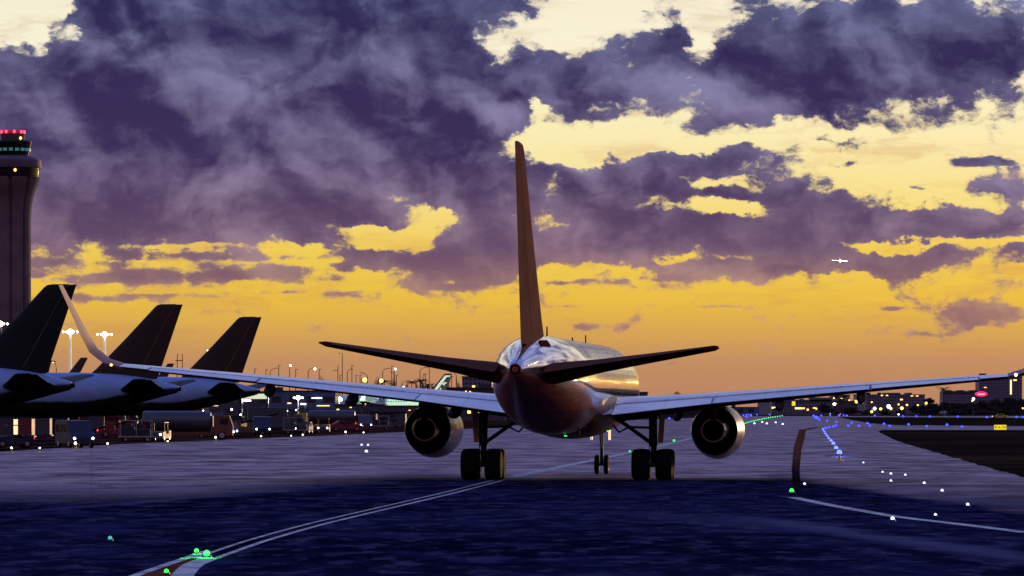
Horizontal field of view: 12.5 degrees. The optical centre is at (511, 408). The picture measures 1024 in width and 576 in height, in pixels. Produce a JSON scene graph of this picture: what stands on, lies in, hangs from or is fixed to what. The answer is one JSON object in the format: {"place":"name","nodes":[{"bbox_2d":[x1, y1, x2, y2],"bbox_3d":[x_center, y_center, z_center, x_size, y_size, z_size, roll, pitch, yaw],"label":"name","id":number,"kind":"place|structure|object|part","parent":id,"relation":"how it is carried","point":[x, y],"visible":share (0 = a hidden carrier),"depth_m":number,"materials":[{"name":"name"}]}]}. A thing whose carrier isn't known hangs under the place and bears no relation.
{"place":"outdoors","nodes":[
{"label":"outdoors","id":0,"kind":"place"},
{"bbox_2d":[41,418,68,436],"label":"cargo container","id":1,"kind":"object","parent":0,"point":[53,425],"visible":0.26,"depth_m":486.39,"materials":[{"name":"metal"}]},
{"bbox_2d":[104,417,117,428],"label":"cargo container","id":2,"kind":"object","parent":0,"point":[111,419],"visible":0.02,"depth_m":573.87,"materials":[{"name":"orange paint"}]},
{"bbox_2d":[199,419,213,437],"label":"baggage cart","id":3,"kind":"object","parent":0,"point":[212,430],"visible":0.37,"depth_m":476.05,"materials":[{"name":"metal"}]},
{"bbox_2d":[233,423,238,436],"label":"parked car","id":4,"kind":"object","parent":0,"point":[236,431],"visible":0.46,"depth_m":496.60,"materials":[{"name":"grey paint"}]},
{"bbox_2d":[0,414,695,451],"bbox_3d":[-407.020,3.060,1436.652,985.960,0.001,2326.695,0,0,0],"label":"apron","id":5,"kind":"object","parent":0,"point":[42,442],"visible":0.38,"depth_m":507.33,"materials":[{"name":"grey concrete"}]},
{"bbox_2d":[0,321,8,333],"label":"floodlight mast","id":6,"kind":"object","parent":5,"relation":"on","point":[1,323],"visible":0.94,"depth_m":999.40,"materials":[{"name":"metal"}]},
{"bbox_2d":[0,419,17,438],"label":"cargo container","id":7,"kind":"object","parent":5,"relation":"on","point":[13,429],"visible":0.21,"depth_m":430.17,"materials":[{"name":"metal"}]},
{"bbox_2d":[0,425,34,447],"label":"baggage tractor","id":8,"kind":"object","parent":5,"relation":"on","point":[24,440],"visible":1,"depth_m":360.96,"materials":[{"name":"blue paint"}]},
{"bbox_2d":[0,130,41,331],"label":"control tower","id":9,"kind":"structure","parent":5,"relation":"on","point":[19,173],"depth_m":1460.81,"materials":[{"name":"concrete"}]},
{"bbox_2d":[13,419,35,438],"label":"cargo container","id":10,"kind":"object","parent":5,"relation":"on","point":[30,427],"visible":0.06,"depth_m":447.41,"materials":[{"name":"red metal"}]},
{"bbox_2d":[30,418,52,438],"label":"cargo container","id":11,"kind":"object","parent":5,"relation":"on","point":[43,425],"visible":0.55,"depth_m":466.09,"materials":[{"name":"metal"}]},
{"bbox_2d":[0,284,94,407],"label":"parked airliner","id":12,"kind":"object","parent":5,"relation":"on","point":[30,335],"visible":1,"depth_m":475.62,"materials":[{"name":"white metal"}]},
{"bbox_2d":[62,329,78,371],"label":"floodlight mast","id":13,"kind":"object","parent":5,"relation":"on","point":[69,331],"visible":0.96,"depth_m":999.77,"materials":[{"name":"metal"}]},
{"bbox_2d":[87,417,103,430],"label":"cargo container","id":14,"kind":"object","parent":5,"relation":"on","point":[97,422],"visible":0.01,"depth_m":559.48,"materials":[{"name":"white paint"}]},
{"bbox_2d":[0,304,194,416],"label":"parked airliner","id":15,"kind":"object","parent":5,"relation":"on","point":[147,340],"visible":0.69,"depth_m":566.84,"materials":[{"name":"white metal"}]},
{"bbox_2d":[79,416,119,422],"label":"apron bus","id":16,"kind":"object","parent":5,"relation":"on","point":[84,417],"visible":0.06,"depth_m":745.56,"materials":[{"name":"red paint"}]},
{"bbox_2d":[96,332,112,354],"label":"floodlight mast","id":17,"kind":"object","parent":5,"relation":"on","point":[104,334],"visible":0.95,"depth_m":999.66,"materials":[{"name":"metal"}]},
{"bbox_2d":[93,417,141,437],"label":"belt loader","id":18,"kind":"object","parent":5,"relation":"on","point":[110,429],"visible":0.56,"depth_m":486.15,"materials":[{"name":"red paint"}]},
{"bbox_2d":[120,416,138,426],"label":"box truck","id":19,"kind":"object","parent":5,"relation":"on","point":[132,423],"visible":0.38,"depth_m":745.88,"materials":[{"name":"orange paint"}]},
{"bbox_2d":[0,317,265,419],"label":"parked airliner","id":20,"kind":"object","parent":5,"relation":"on","point":[229,350],"visible":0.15,"depth_m":644.74,"materials":[{"name":"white metal"}]},
{"bbox_2d":[118,420,159,441],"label":"baggage cart","id":21,"kind":"object","parent":5,"relation":"on","point":[126,431],"visible":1,"depth_m":422.17,"materials":[{"name":"metal"}]},
{"bbox_2d":[149,422,170,441],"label":"baggage tractor","id":22,"kind":"object","parent":5,"relation":"on","point":[162,434],"visible":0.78,"depth_m":430.32,"materials":[{"name":"white paint"}]},
{"bbox_2d":[142,411,233,439],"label":"fuel truck","id":23,"kind":"object","parent":5,"relation":"on","point":[190,423],"visible":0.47,"depth_m":447.30,"materials":[{"name":"orange paint"}]},
{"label":"window","id":24,"kind":"part","parent":23,"relation":"part of","materials":[{"name":"black glass"}]},
{"bbox_2d":[204,408,222,415],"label":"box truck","id":25,"kind":"object","parent":5,"relation":"on","point":[215,411],"visible":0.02,"depth_m":860.68,"materials":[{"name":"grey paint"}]},
{"bbox_2d":[207,399,242,417],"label":"dark hangar","id":26,"kind":"structure","parent":5,"relation":"on","point":[236,406],"depth_m":1540.00,"materials":[{"name":"grey metal"}]},
{"bbox_2d":[229,415,240,420],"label":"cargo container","id":27,"kind":"object","parent":5,"relation":"on","point":[235,417],"visible":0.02,"depth_m":668.20,"materials":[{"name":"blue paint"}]},
{"bbox_2d":[232,413,278,434],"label":"belt loader","id":28,"kind":"object","parent":5,"relation":"on","point":[244,429],"visible":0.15,"depth_m":532.71,"materials":[{"name":"orange paint"}]},
{"bbox_2d":[243,391,268,417],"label":"lit hangar","id":29,"kind":"structure","parent":5,"relation":"on","point":[260,400],"depth_m":1480.00,"materials":[{"name":"grey metal"}]},
{"bbox_2d":[253,416,271,435],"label":"service van","id":30,"kind":"object","parent":5,"relation":"on","point":[262,424],"visible":1,"depth_m":519.62,"materials":[{"name":"blue paint"}]},
{"bbox_2d":[247,408,304,433],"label":"box truck","id":31,"kind":"object","parent":5,"relation":"on","point":[278,421],"visible":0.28,"depth_m":559.09,"materials":[{"name":"white paint"}]},
{"bbox_2d":[287,403,305,421],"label":"stair truck","id":32,"kind":"object","parent":5,"relation":"on","point":[296,411],"visible":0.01,"depth_m":933.26,"materials":[{"name":"grey paint"}]},
{"bbox_2d":[282,417,313,433],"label":"baggage cart","id":33,"kind":"object","parent":5,"relation":"on","point":[290,426],"visible":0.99,"depth_m":552.66,"materials":[{"name":"metal"}]},
{"bbox_2d":[293,396,303,412],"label":"floodlight","id":34,"kind":"object","parent":5,"relation":"on","point":[298,398],"visible":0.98,"depth_m":999.60,"materials":[{"name":"paint"}]},
{"bbox_2d":[294,422,312,433],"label":"parked car","id":35,"kind":"object","parent":5,"relation":"on","point":[310,428],"visible":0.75,"depth_m":559.64,"materials":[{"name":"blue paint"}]},
{"bbox_2d":[269,387,338,414],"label":"blue terminal","id":36,"kind":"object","parent":5,"relation":"on","point":[311,399],"visible":0.71,"depth_m":1350.00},
{"bbox_2d":[316,419,329,432],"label":"baggage tractor","id":37,"kind":"object","parent":5,"relation":"on","point":[322,428],"visible":0.98,"depth_m":573.14,"materials":[{"name":"white paint"}]},
{"bbox_2d":[295,410,355,429],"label":"fuel truck","id":38,"kind":"object","parent":5,"relation":"on","point":[324,416],"visible":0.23,"depth_m":658.26,"materials":[{"name":"yellow paint"}]},
{"bbox_2d":[342,353,342,395],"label":"street lamp","id":39,"kind":"object","parent":5,"relation":"on","point":[342,369],"visible":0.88,"depth_m":1899.89,"materials":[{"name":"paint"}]},
{"bbox_2d":[329,420,362,430],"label":"parked car","id":40,"kind":"object","parent":5,"relation":"on","point":[338,424],"visible":0.98,"depth_m":621.62,"materials":[{"name":"red paint"}]},
{"bbox_2d":[339,408,369,414],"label":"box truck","id":41,"kind":"object","parent":5,"relation":"on","point":[358,411],"visible":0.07,"depth_m":973.20,"materials":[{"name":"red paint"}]},
{"bbox_2d":[355,415,372,429],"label":"service van","id":42,"kind":"object","parent":5,"relation":"on","point":[364,421],"visible":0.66,"depth_m":657.60,"materials":[{"name":"grey paint"}]},
{"bbox_2d":[365,414,377,419],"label":"cargo container","id":43,"kind":"object","parent":5,"relation":"on","point":[374,416],"depth_m":829.19,"materials":[{"name":"metal"}]},
{"bbox_2d":[372,416,393,428],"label":"baggage cart","id":44,"kind":"object","parent":5,"relation":"on","point":[378,422],"visible":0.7,"depth_m":678.49,"materials":[{"name":"metal"}]},
{"bbox_2d":[381,418,404,426],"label":"parked car","id":45,"kind":"object","parent":5,"relation":"on","point":[396,422],"visible":0.61,"depth_m":746.16,"materials":[{"name":"grey paint"}]},
{"bbox_2d":[339,373,451,404],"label":"distant airliner","id":46,"kind":"object","parent":5,"relation":"on","point":[443,382],"visible":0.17,"depth_m":1826.34,"materials":[{"name":"white metal"}]},
{"bbox_2d":[395,414,406,423],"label":"cargo container","id":47,"kind":"object","parent":5,"relation":"on","point":[402,417],"visible":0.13,"depth_m":861.16,"materials":[{"name":"metal"}]},
{"bbox_2d":[405,380,416,386],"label":"palm tree","id":48,"kind":"object","parent":5,"relation":"on","point":[412,382],"visible":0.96,"depth_m":1909.51,"materials":[{"name":"black plant"}]},
{"bbox_2d":[414,378,426,386],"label":"palm tree","id":49,"kind":"object","parent":5,"relation":"on","point":[421,381],"visible":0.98,"depth_m":1909.85,"materials":[{"name":"black plant"}]},
{"bbox_2d":[639,392,647,395],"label":"building","id":50,"kind":"structure","parent":5,"relation":"on","point":[643,393],"depth_m":1500.00,"materials":[{"name":"grey"}]},
{"bbox_2d":[334,400,386,409],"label":"gate building","id":51,"kind":"structure","parent":0,"point":[368,406],"depth_m":1280.00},
{"bbox_2d":[362,410,407,419],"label":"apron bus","id":52,"kind":"object","parent":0,"point":[384,414],"visible":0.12,"depth_m":1119.29,"materials":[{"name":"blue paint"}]},
{"bbox_2d":[383,405,418,413],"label":"pier building","id":53,"kind":"structure","parent":0,"point":[410,408],"depth_m":1240.00,"materials":[{"name":"grey concrete"}]},
{"bbox_2d":[446,384,493,393],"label":"brown hall","id":54,"kind":"structure","parent":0,"point":[484,388],"depth_m":1420.00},
{"bbox_2d":[461,376,491,386],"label":"office block","id":55,"kind":"structure","parent":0,"point":[467,381],"depth_m":1700.00,"materials":[{"name":"grey concrete"}]},
{"bbox_2d":[460,410,505,420],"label":"cargo shed","id":56,"kind":"structure","parent":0,"point":[465,415],"depth_m":1150.00,"materials":[{"name":"grey metal"}]},
{"bbox_2d":[0,416,1023,575],"bbox_3d":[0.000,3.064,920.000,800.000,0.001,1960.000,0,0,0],"label":"taxiway","id":57,"kind":"structure","parent":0,"point":[145,506],"depth_m":142.89,"materials":[{"name":"grey asphalt"}]},
{"bbox_2d":[55,420,95,447],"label":"service van","id":58,"kind":"object","parent":57,"relation":"on","point":[79,432],"visible":1,"depth_m":360.17,"materials":[{"name":"blue paint"}]},
{"bbox_2d":[130,551,203,575],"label":"taxiway line","id":59,"kind":"object","parent":57,"relation":"on","point":[164,565],"visible":0.93,"depth_m":91.30,"materials":[{"name":"paint"}]},
{"bbox_2d":[142,557,199,575],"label":"painted wedge","id":60,"kind":"object","parent":57,"relation":"on","point":[172,568],"visible":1,"depth_m":88.58,"materials":[{"name":"paint"}]},
{"bbox_2d":[171,557,220,575],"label":"taxiway line","id":61,"kind":"object","parent":57,"relation":"on","point":[191,568],"visible":1,"depth_m":90.14,"materials":[{"name":"white paint"}]},
{"bbox_2d":[202,550,211,556],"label":"pavement light","id":62,"kind":"object","parent":61,"relation":"on","point":[206,553],"visible":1,"depth_m":95.51,"materials":[{"name":"glass"}]},
{"bbox_2d":[193,420,761,557],"bbox_3d":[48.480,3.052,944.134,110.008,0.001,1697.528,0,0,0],"label":"centreline","id":63,"kind":"object","parent":57,"relation":"on","point":[364,510],"visible":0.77,"depth_m":131.81,"materials":[{"name":"paint"}]},
{"bbox_2d":[217,416,781,556],"bbox_3d":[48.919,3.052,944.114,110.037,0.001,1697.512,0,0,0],"label":"centreline","id":64,"kind":"object","parent":57,"relation":"on","point":[237,550],"visible":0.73,"depth_m":131.81,"materials":[{"name":"paint"}]},
{"bbox_2d":[59,141,1023,479],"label":"airliner","id":65,"kind":"object","parent":57,"relation":"on","point":[547,385],"visible":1,"depth_m":197.26,"materials":[{"name":"metal"}]},
{"bbox_2d":[510,438,690,476],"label":"centreline","id":66,"kind":"object","parent":57,"relation":"on","point":[534,472],"visible":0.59,"depth_m":253.90,"materials":[{"name":"paint"}]},
{"bbox_2d":[792,429,805,492],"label":"painted band","id":67,"kind":"object","parent":57,"relation":"on","point":[798,445],"visible":1,"depth_m":273.63,"materials":[{"name":"red paint"}]},
{"bbox_2d":[835,450,842,460],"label":"taxiway light","id":68,"kind":"object","parent":57,"relation":"on","point":[839,452],"visible":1,"depth_m":271.35,"materials":[{"name":"blue glass"}]},
{"bbox_2d":[802,427,878,429],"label":"taxiway line","id":69,"kind":"object","parent":57,"relation":"on","point":[820,427],"visible":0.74,"depth_m":706.61,"materials":[{"name":"paint"}]},
{"bbox_2d":[883,429,917,429],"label":"taxiway line","id":70,"kind":"object","parent":57,"relation":"on","point":[900,429],"visible":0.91,"depth_m":673.25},
{"bbox_2d":[788,497,1023,531],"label":"taxiway line","id":71,"kind":"object","parent":57,"relation":"on","point":[850,508],"visible":1,"depth_m":133.04,"materials":[{"name":"white paint"}]},
{"bbox_2d":[0,0,1023,408],"label":"sky","id":72,"kind":"structure","parent":0,"point":[698,172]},
{"bbox_2d":[3,409,1023,451],"bbox_3d":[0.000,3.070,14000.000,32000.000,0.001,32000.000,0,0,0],"label":"ground","id":73,"kind":"structure","parent":0,"point":[694,412],"depth_m":1997.83,"materials":[{"name":"grey concrete"}]},
{"bbox_2d":[818,404,830,413],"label":"broadleaf tree","id":74,"kind":"object","parent":73,"relation":"on","point":[823,408],"visible":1,"depth_m":2178.84,"materials":[{"name":"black plant"}]},
{"bbox_2d":[842,407,858,414],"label":"broadleaf tree","id":75,"kind":"object","parent":73,"relation":"on","point":[852,410],"visible":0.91,"depth_m":2173.67,"materials":[{"name":"black plant"}]},
{"bbox_2d":[860,410,873,414],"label":"broadleaf tree","id":76,"kind":"object","parent":73,"relation":"on","point":[866,412],"visible":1,"depth_m":2163.74,"materials":[{"name":"green plant"}]},
{"bbox_2d":[877,409,892,414],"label":"broadleaf tree","id":77,"kind":"object","parent":73,"relation":"on","point":[884,412],"visible":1,"depth_m":2168.55,"materials":[{"name":"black plant"}]},
{"bbox_2d":[853,392,924,413],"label":"long terminal","id":78,"kind":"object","parent":73,"relation":"on","point":[884,400],"visible":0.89,"depth_m":2450.00,"materials":[{"name":"grey concrete"}]},
{"bbox_2d":[908,404,919,414],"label":"broadleaf tree","id":79,"kind":"object","parent":73,"relation":"on","point":[914,407],"visible":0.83,"depth_m":2219.12,"materials":[{"name":"green plant"}]},
{"bbox_2d":[919,397,940,414],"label":"broadleaf tree","id":80,"kind":"object","parent":73,"relation":"on","point":[930,402],"visible":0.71,"depth_m":2237.26,"materials":[{"name":"green plant"}]},
{"bbox_2d":[935,402,957,410],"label":"broadleaf tree","id":81,"kind":"object","parent":73,"relation":"on","point":[944,405],"visible":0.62,"depth_m":2229.52,"materials":[{"name":"green plant"}]},
{"bbox_2d":[941,407,962,413],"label":"broadleaf tree","id":82,"kind":"object","parent":73,"relation":"on","point":[948,409],"visible":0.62,"depth_m":2188.24,"materials":[{"name":"green plant"}]},
{"bbox_2d":[954,403,969,408],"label":"broadleaf tree","id":83,"kind":"object","parent":73,"relation":"on","point":[960,405],"visible":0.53,"depth_m":2234.26,"materials":[{"name":"green plant"}]},
{"bbox_2d":[963,402,979,414],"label":"broadleaf tree","id":84,"kind":"object","parent":73,"relation":"on","point":[970,404],"visible":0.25,"depth_m":2238.64,"materials":[{"name":"green plant"}]},
{"bbox_2d":[975,391,986,400],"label":"oval sign","id":85,"kind":"object","parent":73,"relation":"on","point":[981,393],"visible":0.88,"depth_m":2379.70,"materials":[{"name":"paint"}]},
{"bbox_2d":[975,400,991,411],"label":"broadleaf tree","id":86,"kind":"object","parent":73,"relation":"on","point":[983,405],"visible":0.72,"depth_m":2248.94,"materials":[{"name":"green plant"}]},
{"bbox_2d":[987,398,1010,409],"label":"broadleaf tree","id":87,"kind":"object","parent":73,"relation":"on","point":[996,402],"visible":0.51,"depth_m":2243.53,"materials":[{"name":"green plant"}]},
{"bbox_2d":[993,410,1015,414],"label":"broadleaf tree","id":88,"kind":"object","parent":73,"relation":"on","point":[1006,412],"visible":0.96,"depth_m":2158.31,"materials":[{"name":"black plant"}]},
{"bbox_2d":[1003,397,1017,414],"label":"broadleaf tree","id":89,"kind":"object","parent":73,"relation":"on","point":[1012,401],"visible":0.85,"depth_m":2248.44,"materials":[{"name":"green plant"}]},
{"bbox_2d":[1003,405,1023,413],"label":"broadleaf tree","id":90,"kind":"object","parent":73,"relation":"on","point":[1018,409],"visible":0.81,"depth_m":2180.62,"materials":[{"name":"green plant"}]},
{"bbox_2d":[1016,398,1023,414],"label":"broadleaf tree","id":91,"kind":"object","parent":73,"relation":"on","point":[1019,401],"visible":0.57,"depth_m":2237.93,"materials":[{"name":"green plant"}]},
{"bbox_2d":[731,405,758,414],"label":"blast wall","id":92,"kind":"structure","parent":0,"point":[747,410],"depth_m":2150.00,"materials":[{"name":"grey concrete"}]},
{"bbox_2d":[757,402,769,414],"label":"service building","id":93,"kind":"structure","parent":0,"point":[764,408],"depth_m":2200.00,"materials":[{"name":"grey concrete"}]},
{"bbox_2d":[770,397,831,414],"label":"ramp building","id":94,"kind":"structure","parent":0,"point":[812,404],"depth_m":2300.00,"materials":[{"name":"grey concrete"}]},
{"bbox_2d":[829,395,849,400],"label":"cream building","id":95,"kind":"structure","parent":0,"point":[837,397],"depth_m":2380.00,"materials":[{"name":"beige concrete"}]},
{"bbox_2d":[831,399,857,414],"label":"dark warehouse","id":96,"kind":"structure","parent":0,"point":[841,405],"depth_m":2260.00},
{"bbox_2d":[856,393,866,413],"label":"annex building","id":97,"kind":"structure","parent":0,"point":[864,404],"depth_m":2400.00,"materials":[{"name":"grey concrete"}]},
{"bbox_2d":[840,417,1023,425],"bbox_3d":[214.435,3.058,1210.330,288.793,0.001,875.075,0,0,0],"label":"grass island","id":98,"kind":"structure","parent":0,"point":[960,421],"depth_m":1084.05,"materials":[{"name":"green plant"}]},
{"bbox_2d":[992,414,1007,417],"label":"parked car","id":99,"kind":"object","parent":98,"relation":"on","point":[1001,415],"visible":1,"depth_m":1408.60,"materials":[{"name":"yellow paint"}]},
{"bbox_2d":[878,430,1023,476],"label":"grass verge","id":100,"kind":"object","parent":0,"point":[1000,450],"depth_m":394.89,"materials":[{"name":"green plant"}]},
{"bbox_2d":[994,425,1005,431],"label":"taxiway sign","id":101,"kind":"object","parent":100,"relation":"on","point":[999,427],"visible":0.99,"depth_m":602.34,"materials":[{"name":"paint"}]},
{"bbox_2d":[940,390,979,413],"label":"arcade building","id":102,"kind":"structure","parent":0,"point":[960,396],"depth_m":2500.00,"materials":[{"name":"grey concrete"}]},
{"bbox_2d":[975,373,1021,409],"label":"hotel","id":103,"kind":"structure","parent":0,"point":[1002,389],"depth_m":2600.00,"materials":[{"name":"grey concrete"}]}
]}

